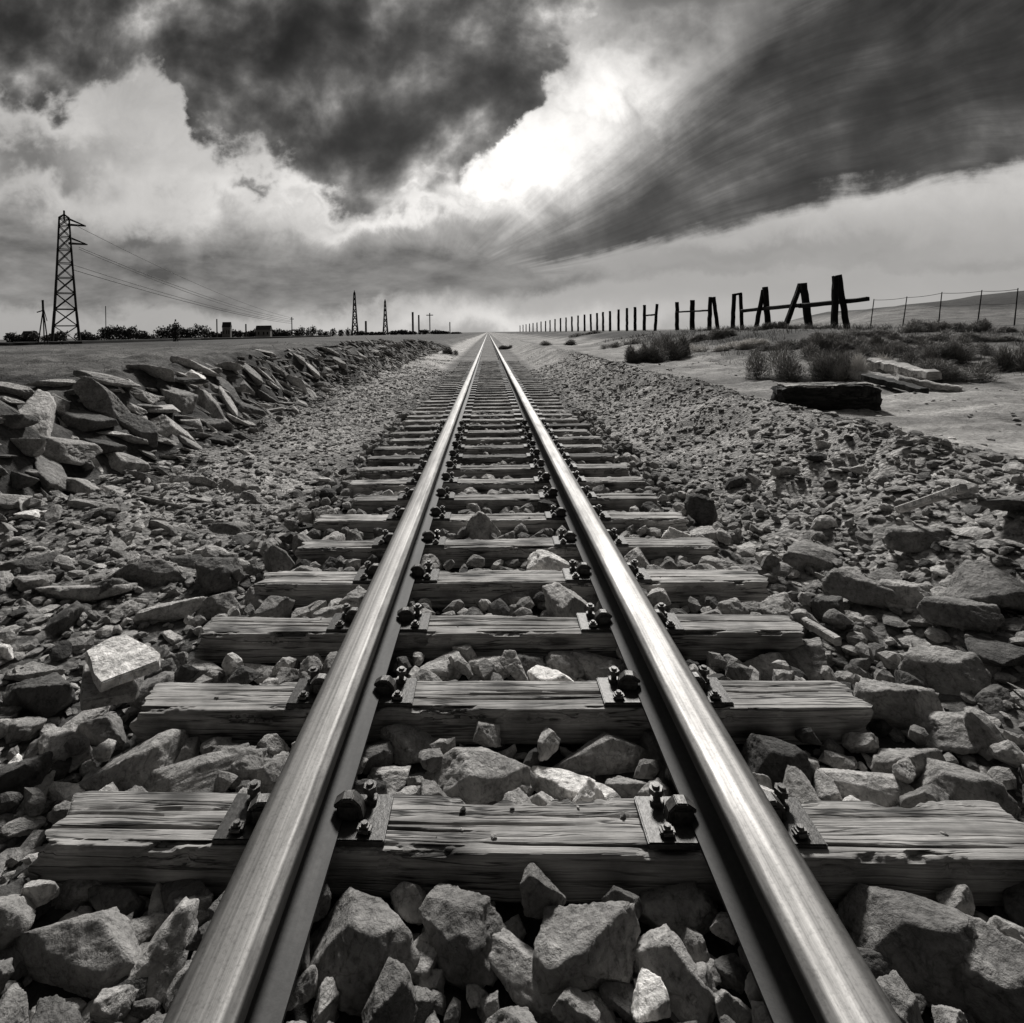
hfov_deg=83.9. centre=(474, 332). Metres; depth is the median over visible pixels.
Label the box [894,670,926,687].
stone
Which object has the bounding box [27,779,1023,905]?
sleeper
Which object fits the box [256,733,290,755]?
stone
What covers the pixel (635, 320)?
fence post
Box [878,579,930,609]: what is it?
stone
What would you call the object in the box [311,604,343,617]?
stone
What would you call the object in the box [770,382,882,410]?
hewn beam
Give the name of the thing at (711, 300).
timber frame
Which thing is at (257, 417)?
boulder
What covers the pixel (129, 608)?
stone
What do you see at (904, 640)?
stone
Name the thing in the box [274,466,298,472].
boulder
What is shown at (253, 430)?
boulder
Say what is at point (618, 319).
fence post
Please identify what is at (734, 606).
stone
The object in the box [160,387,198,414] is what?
boulder
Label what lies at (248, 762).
stone
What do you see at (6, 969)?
stone
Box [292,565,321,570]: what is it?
stone
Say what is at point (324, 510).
stone
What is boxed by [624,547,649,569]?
stone
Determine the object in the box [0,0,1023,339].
sky
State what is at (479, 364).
sleeper
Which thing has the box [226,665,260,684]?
stone
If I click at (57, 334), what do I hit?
distant tree
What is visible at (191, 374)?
boulder
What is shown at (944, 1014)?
stone
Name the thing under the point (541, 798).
stone
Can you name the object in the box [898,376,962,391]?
driftwood plank
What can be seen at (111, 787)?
stone
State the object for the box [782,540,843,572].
stone
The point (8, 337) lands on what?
distant tree
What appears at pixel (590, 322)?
fence post
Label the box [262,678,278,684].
stone
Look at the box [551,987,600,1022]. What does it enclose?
stone
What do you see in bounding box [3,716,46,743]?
stone
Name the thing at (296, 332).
distant tree
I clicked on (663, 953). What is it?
stone
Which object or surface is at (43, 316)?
wind pump
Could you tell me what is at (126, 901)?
stone
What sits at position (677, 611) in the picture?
stone
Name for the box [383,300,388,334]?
pylon
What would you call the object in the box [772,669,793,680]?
stone
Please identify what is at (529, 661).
stone
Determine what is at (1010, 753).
stone
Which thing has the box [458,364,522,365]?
sleeper
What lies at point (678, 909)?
stone
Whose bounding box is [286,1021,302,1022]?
stone
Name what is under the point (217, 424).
boulder
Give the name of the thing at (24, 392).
boulder
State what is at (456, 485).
sleeper
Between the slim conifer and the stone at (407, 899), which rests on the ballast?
the stone at (407, 899)
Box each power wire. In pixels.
[75,265,288,321]
[75,270,291,323]
[77,226,289,317]
[79,247,291,319]
[79,249,288,320]
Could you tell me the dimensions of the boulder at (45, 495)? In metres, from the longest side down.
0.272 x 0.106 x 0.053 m
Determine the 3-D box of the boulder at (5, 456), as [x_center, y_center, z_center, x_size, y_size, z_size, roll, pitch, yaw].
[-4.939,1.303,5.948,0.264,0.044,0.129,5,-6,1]
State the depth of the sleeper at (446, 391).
17.27 m
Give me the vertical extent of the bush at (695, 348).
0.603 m
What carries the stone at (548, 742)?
on the ground at (950, 413)
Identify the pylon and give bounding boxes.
[50,210,87,340]
[351,290,358,335]
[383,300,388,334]
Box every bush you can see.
[441,346,458,354]
[498,344,512,348]
[539,339,575,345]
[568,330,600,337]
[599,339,641,348]
[620,343,669,362]
[639,333,691,360]
[688,328,739,342]
[688,343,709,352]
[712,338,771,351]
[736,340,865,381]
[749,323,842,330]
[753,335,829,350]
[761,321,786,329]
[794,329,868,358]
[806,327,897,339]
[825,351,898,381]
[852,332,916,359]
[854,331,925,344]
[865,340,981,364]
[892,318,961,332]
[905,356,1005,383]
[911,332,999,358]
[916,328,1023,342]
[951,317,1018,333]
[969,342,1023,372]
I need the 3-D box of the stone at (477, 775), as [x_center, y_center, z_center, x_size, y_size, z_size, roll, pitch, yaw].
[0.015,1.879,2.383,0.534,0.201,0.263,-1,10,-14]
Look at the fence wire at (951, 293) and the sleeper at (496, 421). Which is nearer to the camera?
the sleeper at (496, 421)
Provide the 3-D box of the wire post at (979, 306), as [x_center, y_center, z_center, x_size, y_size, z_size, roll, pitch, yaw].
[33.438,-1.556,37.617,0.416,2.484,0.069,-1,0,1]
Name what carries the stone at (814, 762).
on the ground at (950, 413)
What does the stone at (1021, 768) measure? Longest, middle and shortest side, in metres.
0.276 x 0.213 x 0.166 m
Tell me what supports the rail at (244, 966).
on the sleeper at (144, 843)
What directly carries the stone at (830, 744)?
on the ground at (950, 413)
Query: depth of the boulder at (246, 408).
11.12 m
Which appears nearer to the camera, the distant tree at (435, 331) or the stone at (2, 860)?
the stone at (2, 860)
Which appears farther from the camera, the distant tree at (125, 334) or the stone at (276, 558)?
the distant tree at (125, 334)
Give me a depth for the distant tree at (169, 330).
202.22 m
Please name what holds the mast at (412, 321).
on the ground at (950, 413)
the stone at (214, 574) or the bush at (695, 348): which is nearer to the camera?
the stone at (214, 574)
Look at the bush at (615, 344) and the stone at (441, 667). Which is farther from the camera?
the bush at (615, 344)
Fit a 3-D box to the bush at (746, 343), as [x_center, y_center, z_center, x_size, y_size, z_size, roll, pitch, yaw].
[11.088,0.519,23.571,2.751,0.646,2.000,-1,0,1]
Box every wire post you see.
[902,296,906,325]
[938,292,941,321]
[977,290,981,320]
[1013,288,1018,325]
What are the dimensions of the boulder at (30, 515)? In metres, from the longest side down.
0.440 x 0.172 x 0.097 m
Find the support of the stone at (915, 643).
on the ground at (950, 413)
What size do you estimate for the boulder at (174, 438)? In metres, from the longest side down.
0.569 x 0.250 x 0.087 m
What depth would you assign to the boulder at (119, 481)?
6.64 m
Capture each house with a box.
[21,331,37,341]
[222,322,231,337]
[255,325,272,336]
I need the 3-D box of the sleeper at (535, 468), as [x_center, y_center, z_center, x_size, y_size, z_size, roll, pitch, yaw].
[0.251,1.797,7.392,3.526,0.270,0.250,-1,1,1]
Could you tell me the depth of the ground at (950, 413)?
7.69 m
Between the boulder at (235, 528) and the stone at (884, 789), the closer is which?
the stone at (884, 789)
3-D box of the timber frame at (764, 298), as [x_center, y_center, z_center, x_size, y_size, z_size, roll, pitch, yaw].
[18.052,-1.397,35.796,1.112,2.911,0.536,-1,0,1]
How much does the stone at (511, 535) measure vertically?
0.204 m
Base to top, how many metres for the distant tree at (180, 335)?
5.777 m
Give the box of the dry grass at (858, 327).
[0,321,1023,510]
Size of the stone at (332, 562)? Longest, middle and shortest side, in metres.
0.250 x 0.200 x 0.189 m
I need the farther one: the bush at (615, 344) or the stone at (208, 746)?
the bush at (615, 344)
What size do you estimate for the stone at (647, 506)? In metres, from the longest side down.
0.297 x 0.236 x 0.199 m
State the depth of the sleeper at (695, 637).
3.34 m
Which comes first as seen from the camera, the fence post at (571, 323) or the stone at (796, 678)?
the stone at (796, 678)
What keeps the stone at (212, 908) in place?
on the ground at (950, 413)
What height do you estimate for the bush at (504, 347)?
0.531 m
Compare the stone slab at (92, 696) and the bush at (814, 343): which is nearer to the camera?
the stone slab at (92, 696)
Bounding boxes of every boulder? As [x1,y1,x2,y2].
[0,382,33,399]
[0,396,24,404]
[0,400,18,413]
[0,414,38,428]
[0,454,17,457]
[0,465,8,475]
[0,494,46,509]
[0,507,6,515]
[0,514,7,521]
[0,522,17,535]
[0,551,59,573]
[10,438,45,457]
[11,471,38,489]
[13,509,43,520]
[17,598,48,623]
[18,389,55,435]
[18,495,27,511]
[24,379,75,386]
[24,469,39,476]
[26,488,36,495]
[33,507,47,510]
[34,454,67,490]
[34,489,54,493]
[34,582,142,602]
[40,436,102,464]
[41,488,49,497]
[49,490,66,498]
[51,393,69,411]
[52,554,76,570]
[58,409,118,431]
[58,417,66,426]
[64,390,76,394]
[66,477,99,495]
[68,499,112,508]
[70,523,91,528]
[72,376,130,418]
[73,370,142,386]
[78,376,113,384]
[78,436,127,454]
[79,460,94,470]
[91,458,103,473]
[96,431,132,436]
[100,485,129,494]
[104,452,150,472]
[109,389,120,391]
[109,537,133,561]
[111,478,131,484]
[112,382,120,386]
[116,412,157,447]
[119,436,148,444]
[124,387,159,403]
[125,364,174,381]
[126,469,171,485]
[127,402,147,414]
[137,404,162,410]
[138,449,156,459]
[138,495,182,507]
[147,404,180,412]
[148,520,201,539]
[149,414,192,439]
[155,467,168,475]
[156,378,170,391]
[158,437,177,445]
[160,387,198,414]
[160,454,185,458]
[168,434,179,442]
[168,475,218,486]
[170,356,221,376]
[174,371,186,377]
[174,377,208,384]
[178,419,203,432]
[178,435,202,449]
[178,446,191,451]
[181,415,206,422]
[182,427,198,429]
[185,370,205,386]
[185,495,211,502]
[187,384,199,387]
[188,432,213,438]
[193,388,224,419]
[195,404,210,414]
[202,434,234,445]
[203,419,233,429]
[204,439,210,445]
[207,424,216,431]
[207,522,254,534]
[209,367,222,373]
[210,383,229,395]
[214,362,244,369]
[215,377,240,405]
[218,386,237,416]
[218,478,260,493]
[226,375,240,380]
[226,412,251,425]
[227,431,256,440]
[234,385,245,391]
[236,402,265,415]
[236,448,257,456]
[238,360,262,384]
[240,379,254,394]
[240,491,268,503]
[241,413,251,419]
[244,420,256,426]
[249,414,279,423]
[249,428,258,432]
[250,386,278,403]
[252,366,275,384]
[253,355,266,363]
[253,402,271,414]
[253,403,270,408]
[255,349,275,356]
[264,359,288,378]
[266,380,280,389]
[268,357,281,360]
[268,407,285,411]
[270,373,282,388]
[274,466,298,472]
[278,380,293,390]
[279,402,294,404]
[282,389,292,395]
[287,375,306,393]
[289,385,301,392]
[290,405,299,414]
[292,353,305,364]
[306,354,314,359]
[306,362,319,378]
[306,387,316,397]
[314,382,326,386]
[317,381,331,387]
[318,386,332,391]
[322,348,339,355]
[323,344,338,347]
[325,367,333,373]
[332,357,346,368]
[352,355,363,362]
[356,351,368,360]
[372,349,381,356]
[381,350,392,356]
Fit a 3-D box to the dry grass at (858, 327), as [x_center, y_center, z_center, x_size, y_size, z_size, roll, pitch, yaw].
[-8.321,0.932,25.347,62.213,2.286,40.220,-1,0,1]
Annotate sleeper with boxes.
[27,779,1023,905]
[129,665,873,745]
[194,602,804,662]
[254,559,770,607]
[294,528,717,567]
[312,504,688,538]
[347,471,645,497]
[352,486,661,513]
[359,458,630,479]
[367,448,615,466]
[373,439,603,455]
[389,432,601,446]
[390,425,588,438]
[404,418,579,426]
[404,419,590,431]
[407,413,571,419]
[411,409,563,414]
[415,405,563,410]
[421,402,561,407]
[424,399,559,403]
[429,393,552,398]
[430,391,549,394]
[430,396,559,400]
[434,389,547,392]
[437,387,546,389]
[438,385,544,387]
[441,383,543,385]
[443,378,535,380]
[443,380,538,382]
[443,381,541,383]
[444,377,534,379]
[446,375,533,377]
[447,374,531,376]
[449,373,531,374]
[450,372,530,373]
[451,370,526,372]
[452,371,530,372]
[453,369,527,370]
[454,367,524,368]
[454,368,526,369]
[456,366,523,367]
[457,366,525,367]
[458,363,508,364]
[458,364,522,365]
[458,365,523,366]
[459,362,520,363]
[460,361,517,362]
[462,362,496,362]
[471,363,519,363]
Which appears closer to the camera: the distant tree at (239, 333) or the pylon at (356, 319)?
the distant tree at (239, 333)
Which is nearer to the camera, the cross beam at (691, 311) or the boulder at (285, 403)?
the boulder at (285, 403)
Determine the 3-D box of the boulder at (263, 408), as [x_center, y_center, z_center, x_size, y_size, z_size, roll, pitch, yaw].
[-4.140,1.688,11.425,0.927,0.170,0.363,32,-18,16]
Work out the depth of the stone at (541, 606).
3.88 m
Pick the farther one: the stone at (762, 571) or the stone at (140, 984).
the stone at (762, 571)
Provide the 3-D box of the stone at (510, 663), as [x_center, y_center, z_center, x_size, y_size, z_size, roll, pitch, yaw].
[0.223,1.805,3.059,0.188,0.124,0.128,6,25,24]
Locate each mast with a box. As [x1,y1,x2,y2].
[216,319,217,337]
[412,312,413,330]
[418,315,419,332]
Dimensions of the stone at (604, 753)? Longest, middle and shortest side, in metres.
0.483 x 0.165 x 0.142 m
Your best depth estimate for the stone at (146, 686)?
2.98 m
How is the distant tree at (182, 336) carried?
on the ground at (950, 413)
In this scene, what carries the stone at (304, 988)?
on the ground at (950, 413)
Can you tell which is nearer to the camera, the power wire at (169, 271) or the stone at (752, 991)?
the stone at (752, 991)
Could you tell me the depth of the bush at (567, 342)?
49.22 m
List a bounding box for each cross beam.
[676,310,707,312]
[740,303,800,312]
[798,297,869,307]
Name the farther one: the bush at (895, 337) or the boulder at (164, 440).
the bush at (895, 337)
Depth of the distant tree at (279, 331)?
261.31 m
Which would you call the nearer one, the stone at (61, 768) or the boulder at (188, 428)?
the stone at (61, 768)
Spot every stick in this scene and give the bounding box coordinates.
[799,616,841,645]
[895,484,967,512]
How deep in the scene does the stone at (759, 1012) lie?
1.51 m
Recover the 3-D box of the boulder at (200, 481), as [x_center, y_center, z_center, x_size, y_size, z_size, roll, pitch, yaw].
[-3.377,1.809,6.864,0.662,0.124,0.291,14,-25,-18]
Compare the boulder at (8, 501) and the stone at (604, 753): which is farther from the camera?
the boulder at (8, 501)
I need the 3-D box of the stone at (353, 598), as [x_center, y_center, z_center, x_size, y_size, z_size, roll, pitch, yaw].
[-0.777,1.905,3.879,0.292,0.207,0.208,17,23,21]
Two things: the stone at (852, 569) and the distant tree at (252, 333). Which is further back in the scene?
the distant tree at (252, 333)
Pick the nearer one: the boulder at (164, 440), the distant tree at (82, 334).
the boulder at (164, 440)
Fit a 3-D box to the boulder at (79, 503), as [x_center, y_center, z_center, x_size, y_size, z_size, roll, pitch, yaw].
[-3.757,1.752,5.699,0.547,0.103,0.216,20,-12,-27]
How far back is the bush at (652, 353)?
21.86 m
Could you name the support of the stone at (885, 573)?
on the ground at (950, 413)
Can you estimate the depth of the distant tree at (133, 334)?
192.18 m
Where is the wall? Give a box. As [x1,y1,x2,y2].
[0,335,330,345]
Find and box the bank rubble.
[64,337,448,499]
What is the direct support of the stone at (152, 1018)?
on the ground at (950, 413)
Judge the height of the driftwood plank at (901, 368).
0.360 m
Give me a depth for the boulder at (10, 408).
6.52 m
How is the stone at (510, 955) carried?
on the ground at (950, 413)
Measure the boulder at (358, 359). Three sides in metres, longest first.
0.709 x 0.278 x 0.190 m
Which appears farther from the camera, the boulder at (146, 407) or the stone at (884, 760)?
the boulder at (146, 407)
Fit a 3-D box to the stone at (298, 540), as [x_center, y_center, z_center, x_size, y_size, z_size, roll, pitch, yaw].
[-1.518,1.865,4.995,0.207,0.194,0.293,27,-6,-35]
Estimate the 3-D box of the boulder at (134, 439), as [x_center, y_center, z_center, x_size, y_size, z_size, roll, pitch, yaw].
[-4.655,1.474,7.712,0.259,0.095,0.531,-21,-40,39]
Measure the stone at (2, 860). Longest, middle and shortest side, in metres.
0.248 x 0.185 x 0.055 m
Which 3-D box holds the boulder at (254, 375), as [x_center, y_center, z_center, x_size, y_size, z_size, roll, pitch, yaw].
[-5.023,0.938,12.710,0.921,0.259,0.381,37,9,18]
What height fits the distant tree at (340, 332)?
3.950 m
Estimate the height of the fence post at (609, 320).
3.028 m
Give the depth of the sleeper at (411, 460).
7.98 m
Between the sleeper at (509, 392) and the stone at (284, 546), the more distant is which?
the sleeper at (509, 392)
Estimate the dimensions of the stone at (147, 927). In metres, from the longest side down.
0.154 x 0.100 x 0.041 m
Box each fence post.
[565,317,566,331]
[571,316,572,331]
[577,315,578,330]
[584,314,585,330]
[590,314,591,330]
[596,313,597,330]
[602,312,603,330]
[609,311,610,330]
[617,309,619,330]
[626,308,627,330]
[633,307,636,330]
[642,305,645,330]
[653,304,658,330]
[675,302,678,329]
[690,300,694,329]
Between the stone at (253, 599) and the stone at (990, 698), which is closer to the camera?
the stone at (990, 698)
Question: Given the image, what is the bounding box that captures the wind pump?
[37,300,48,344]
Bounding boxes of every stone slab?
[80,664,138,710]
[85,634,160,691]
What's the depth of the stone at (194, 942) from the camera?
1.72 m
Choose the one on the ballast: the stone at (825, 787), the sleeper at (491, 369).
the stone at (825, 787)
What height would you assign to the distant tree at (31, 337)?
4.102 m
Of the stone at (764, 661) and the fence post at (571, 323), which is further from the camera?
the fence post at (571, 323)
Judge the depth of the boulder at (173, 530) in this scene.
5.30 m
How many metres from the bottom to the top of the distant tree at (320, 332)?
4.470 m
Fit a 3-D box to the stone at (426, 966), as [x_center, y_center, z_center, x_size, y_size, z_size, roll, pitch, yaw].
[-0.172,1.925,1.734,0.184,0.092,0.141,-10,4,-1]
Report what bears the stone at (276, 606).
on the ground at (950, 413)
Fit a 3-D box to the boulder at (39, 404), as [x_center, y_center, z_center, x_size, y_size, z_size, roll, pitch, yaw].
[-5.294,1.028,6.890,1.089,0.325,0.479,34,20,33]
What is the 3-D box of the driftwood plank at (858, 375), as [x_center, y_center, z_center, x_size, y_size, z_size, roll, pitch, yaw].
[9.254,1.033,13.146,0.447,0.388,1.786,-1,0,-6]
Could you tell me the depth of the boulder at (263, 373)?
13.22 m
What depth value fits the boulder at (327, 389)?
15.55 m
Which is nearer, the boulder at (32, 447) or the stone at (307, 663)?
the stone at (307, 663)
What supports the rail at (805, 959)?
on the sleeper at (144, 843)
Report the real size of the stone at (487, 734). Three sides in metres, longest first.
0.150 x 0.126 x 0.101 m
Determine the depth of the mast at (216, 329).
242.51 m
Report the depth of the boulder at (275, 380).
13.55 m
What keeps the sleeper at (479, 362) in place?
on the ground at (950, 413)
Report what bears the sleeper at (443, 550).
on the ground at (950, 413)
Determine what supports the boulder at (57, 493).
on the ground at (950, 413)
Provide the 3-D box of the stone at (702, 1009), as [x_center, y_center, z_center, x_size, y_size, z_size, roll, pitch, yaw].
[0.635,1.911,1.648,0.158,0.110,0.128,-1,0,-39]
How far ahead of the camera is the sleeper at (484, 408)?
13.28 m
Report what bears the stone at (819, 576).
on the ground at (950, 413)
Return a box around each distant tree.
[3,332,19,341]
[12,334,29,341]
[23,330,40,341]
[40,333,56,341]
[50,330,70,340]
[74,330,92,340]
[81,334,101,339]
[97,326,108,339]
[103,325,115,339]
[108,325,121,339]
[116,326,125,339]
[121,327,133,339]
[126,325,137,339]
[134,330,152,338]
[141,336,160,338]
[153,326,166,338]
[159,326,170,338]
[165,324,173,338]
[178,325,183,337]
[180,328,190,337]
[185,327,195,337]
[190,323,202,337]
[198,325,211,337]
[208,331,215,337]
[232,330,244,336]
[248,329,255,336]
[272,328,277,336]
[274,328,283,335]
[281,330,292,335]
[292,329,304,335]
[304,327,309,335]
[309,326,316,335]
[316,329,323,335]
[329,328,336,335]
[337,330,343,335]
[344,328,351,335]
[354,331,366,334]
[376,332,387,334]
[387,330,398,334]
[397,329,407,334]
[405,331,417,334]
[418,329,429,333]
[431,329,442,333]
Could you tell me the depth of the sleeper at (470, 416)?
11.97 m
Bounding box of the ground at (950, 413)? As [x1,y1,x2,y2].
[0,291,1023,1022]
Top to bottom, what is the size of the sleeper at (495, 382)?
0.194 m
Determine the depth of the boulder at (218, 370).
11.36 m
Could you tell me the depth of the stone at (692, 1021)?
1.57 m
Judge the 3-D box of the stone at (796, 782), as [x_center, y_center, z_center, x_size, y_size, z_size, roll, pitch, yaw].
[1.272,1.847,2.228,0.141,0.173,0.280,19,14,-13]
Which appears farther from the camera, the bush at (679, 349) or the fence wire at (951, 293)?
the fence wire at (951, 293)
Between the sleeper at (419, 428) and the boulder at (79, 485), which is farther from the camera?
the sleeper at (419, 428)
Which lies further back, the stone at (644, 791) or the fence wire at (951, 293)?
the fence wire at (951, 293)
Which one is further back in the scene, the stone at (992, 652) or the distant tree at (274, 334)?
the distant tree at (274, 334)
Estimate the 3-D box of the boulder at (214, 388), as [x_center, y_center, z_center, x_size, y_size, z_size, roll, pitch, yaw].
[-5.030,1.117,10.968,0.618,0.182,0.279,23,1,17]
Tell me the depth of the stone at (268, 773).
2.38 m
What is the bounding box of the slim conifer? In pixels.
[170,319,180,340]
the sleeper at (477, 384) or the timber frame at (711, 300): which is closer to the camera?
the sleeper at (477, 384)
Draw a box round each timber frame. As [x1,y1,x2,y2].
[707,297,719,329]
[731,292,743,327]
[754,287,770,327]
[784,283,812,326]
[831,274,849,328]
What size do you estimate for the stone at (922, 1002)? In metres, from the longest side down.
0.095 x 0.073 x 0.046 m
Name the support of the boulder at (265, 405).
on the ground at (950, 413)
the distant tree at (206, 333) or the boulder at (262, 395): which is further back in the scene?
the distant tree at (206, 333)
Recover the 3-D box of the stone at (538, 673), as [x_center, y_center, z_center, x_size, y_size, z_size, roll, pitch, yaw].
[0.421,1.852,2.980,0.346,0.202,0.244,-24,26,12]
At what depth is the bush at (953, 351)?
15.86 m
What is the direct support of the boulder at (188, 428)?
on the ground at (950, 413)
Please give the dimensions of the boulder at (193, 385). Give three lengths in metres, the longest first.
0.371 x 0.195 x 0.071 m
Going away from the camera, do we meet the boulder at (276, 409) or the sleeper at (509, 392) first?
the boulder at (276, 409)
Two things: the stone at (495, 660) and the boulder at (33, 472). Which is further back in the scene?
the boulder at (33, 472)
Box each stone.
[0,571,15,593]
[0,643,13,659]
[0,751,52,803]
[0,813,18,843]
[0,853,7,875]
[0,877,51,922]
[0,894,35,950]
[0,906,141,999]
[0,957,13,994]
[0,983,29,1022]
[1,814,46,837]
[2,682,27,713]
[3,661,65,681]
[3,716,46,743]
[8,753,21,763]
[11,672,75,718]
[13,574,55,592]
[21,879,59,907]
[29,1006,35,1020]
[30,994,82,1022]
[37,770,55,796]
[38,727,91,772]
[43,601,84,637]
[47,757,71,780]
[47,781,84,801]
[48,800,70,824]
[51,879,101,909]
[62,706,110,732]
[65,997,86,1013]
[77,729,188,790]
[78,713,125,749]
[81,997,96,1022]
[88,883,145,918]
[89,984,138,1022]
[90,578,129,601]
[91,739,115,761]
[99,782,118,790]
[107,600,145,621]
[114,558,185,584]
[115,975,147,1000]
[127,785,147,791]
[128,896,198,1008]
[128,997,159,1020]
[130,671,175,709]
[131,912,168,944]
[133,596,206,623]
[135,675,144,683]
[142,1014,162,1022]
[143,743,248,791]
[144,658,176,679]
[148,881,163,914]
[157,1013,166,1021]
[161,879,213,928]
[163,960,191,1012]
[165,651,187,667]
[167,554,204,567]
[174,736,200,763]
[184,659,229,682]
[185,920,210,950]
[194,557,244,593]
[195,592,243,620]
[197,788,212,792]
[200,737,231,754]
[208,891,224,919]
[210,742,272,789]
[224,588,236,596]
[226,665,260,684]
[238,787,246,792]
[243,663,273,684]
[244,587,266,610]
[253,595,294,617]
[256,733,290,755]
[256,751,288,793]
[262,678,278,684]
[263,543,294,571]
[272,533,291,550]
[276,667,298,684]
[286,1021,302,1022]
[287,965,317,1010]
[292,534,310,553]
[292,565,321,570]
[297,934,309,977]
[299,656,322,678]
[301,671,309,677]
[310,887,420,1015]
[310,977,338,1022]
[311,505,336,518]
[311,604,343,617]
[313,884,331,922]
[321,531,345,540]
[321,557,345,570]
[322,651,336,673]
[339,585,366,607]
[353,779,386,793]
[357,756,367,773]
[361,957,417,1022]
[362,740,393,774]
[366,766,410,793]
[373,528,390,537]
[380,723,436,765]
[388,656,413,677]
[390,881,425,924]
[406,775,423,785]
[411,931,438,983]
[413,985,434,1022]
[414,666,441,680]
[415,969,445,993]
[418,748,442,772]
[419,650,464,680]
[419,883,505,989]
[420,554,441,570]
[421,779,447,796]
[423,747,537,804]
[467,511,500,539]
[468,656,509,680]
[473,720,500,747]
[474,598,492,611]
[477,990,499,1022]
[485,1005,536,1022]
[488,928,568,1022]
[493,589,531,605]
[498,531,516,538]
[500,650,527,680]
[503,787,531,804]
[504,914,526,941]
[517,653,546,675]
[520,862,565,918]
[526,549,570,570]
[527,665,572,680]
[529,791,553,805]
[531,765,614,800]
[532,901,640,993]
[537,602,545,610]
[537,727,560,761]
[542,582,587,616]
[544,650,586,680]
[551,732,647,775]
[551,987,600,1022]
[570,650,623,680]
[572,777,607,803]
[582,594,598,607]
[586,989,615,1022]
[599,981,645,1022]
[600,1015,606,1022]
[601,885,642,918]
[605,775,646,798]
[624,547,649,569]
[631,968,670,1022]
[632,924,715,1007]
[637,778,671,795]
[638,730,666,776]
[638,881,718,937]
[640,501,662,511]
[646,564,665,569]
[660,527,690,538]
[666,608,687,613]
[669,962,716,1022]
[677,1020,697,1022]
[680,927,709,963]
[684,493,717,525]
[685,563,716,569]
[689,526,717,543]
[689,664,700,674]
[697,594,721,610]
[698,555,731,569]
[702,608,721,613]
[709,911,737,944]
[713,989,751,1022]
[714,953,746,993]
[715,597,748,614]
[719,1014,735,1022]
[731,564,770,574]
[738,946,749,971]
[740,733,814,789]
[742,601,762,614]
[743,652,784,680]
[744,971,762,1003]
[751,1000,771,1022]
[752,772,772,789]
[759,784,773,793]
[760,592,793,614]
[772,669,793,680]
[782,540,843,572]
[782,765,819,803]
[785,637,827,680]
[792,676,805,680]
[808,756,819,770]
[810,595,844,619]
[813,769,842,800]
[815,572,825,580]
[818,768,914,806]
[820,738,844,753]
[821,571,906,609]
[835,883,978,1011]
[841,732,878,752]
[842,795,860,800]
[849,567,864,575]
[853,678,942,729]
[857,947,891,978]
[869,567,902,580]
[870,748,945,780]
[876,970,922,1022]
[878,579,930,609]
[883,525,950,552]
[892,756,915,784]
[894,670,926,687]
[895,634,927,647]
[898,646,991,696]
[899,784,949,807]
[906,710,991,754]
[910,641,932,646]
[910,758,1021,816]
[913,992,926,1014]
[916,595,1004,632]
[931,1005,967,1022]
[936,884,974,915]
[945,560,1023,611]
[961,914,1023,1022]
[963,706,1006,760]
[965,634,1023,667]
[973,910,989,921]
[974,684,1015,713]
[976,495,1023,510]
[986,740,1023,767]
[987,915,1023,943]
[1002,881,1023,926]
[1019,764,1023,781]
[1022,784,1023,804]
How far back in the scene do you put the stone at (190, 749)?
2.58 m
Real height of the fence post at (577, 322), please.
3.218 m
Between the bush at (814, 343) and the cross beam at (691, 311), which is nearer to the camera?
the bush at (814, 343)
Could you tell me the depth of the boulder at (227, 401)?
10.70 m
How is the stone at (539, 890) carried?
on the ground at (950, 413)
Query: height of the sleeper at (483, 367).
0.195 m
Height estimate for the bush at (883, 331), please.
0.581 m
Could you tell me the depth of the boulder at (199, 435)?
8.75 m
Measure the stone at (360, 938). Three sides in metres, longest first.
0.391 x 0.275 x 0.211 m
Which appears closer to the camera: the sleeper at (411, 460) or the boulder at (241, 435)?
the sleeper at (411, 460)
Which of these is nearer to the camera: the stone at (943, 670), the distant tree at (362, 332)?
the stone at (943, 670)
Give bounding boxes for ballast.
[0,364,1023,1022]
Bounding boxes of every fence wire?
[888,289,1016,299]
[896,303,1014,310]
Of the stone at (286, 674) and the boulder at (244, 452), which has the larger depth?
the boulder at (244, 452)
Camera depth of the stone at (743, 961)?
1.66 m
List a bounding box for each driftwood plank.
[842,367,898,381]
[860,374,928,393]
[866,358,941,379]
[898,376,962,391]
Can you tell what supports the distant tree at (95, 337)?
on the ground at (950, 413)
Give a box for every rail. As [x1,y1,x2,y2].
[163,333,487,1022]
[489,335,901,1022]
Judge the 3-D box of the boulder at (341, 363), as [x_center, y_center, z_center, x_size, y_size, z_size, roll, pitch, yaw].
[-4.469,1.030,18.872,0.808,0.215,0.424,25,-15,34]
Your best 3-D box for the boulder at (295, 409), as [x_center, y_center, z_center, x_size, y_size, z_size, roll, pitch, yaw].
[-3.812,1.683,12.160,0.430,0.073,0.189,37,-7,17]
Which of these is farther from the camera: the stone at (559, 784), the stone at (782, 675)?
the stone at (782, 675)
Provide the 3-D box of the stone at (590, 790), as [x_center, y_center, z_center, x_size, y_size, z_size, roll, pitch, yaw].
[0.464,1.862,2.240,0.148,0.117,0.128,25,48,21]
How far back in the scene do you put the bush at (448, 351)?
45.96 m
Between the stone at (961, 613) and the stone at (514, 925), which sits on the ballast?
the stone at (961, 613)
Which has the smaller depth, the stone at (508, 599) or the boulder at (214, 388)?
the stone at (508, 599)
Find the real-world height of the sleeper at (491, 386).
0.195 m
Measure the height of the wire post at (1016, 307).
2.569 m
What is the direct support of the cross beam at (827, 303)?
attached to the timber frame at (837, 294)
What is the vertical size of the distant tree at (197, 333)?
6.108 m

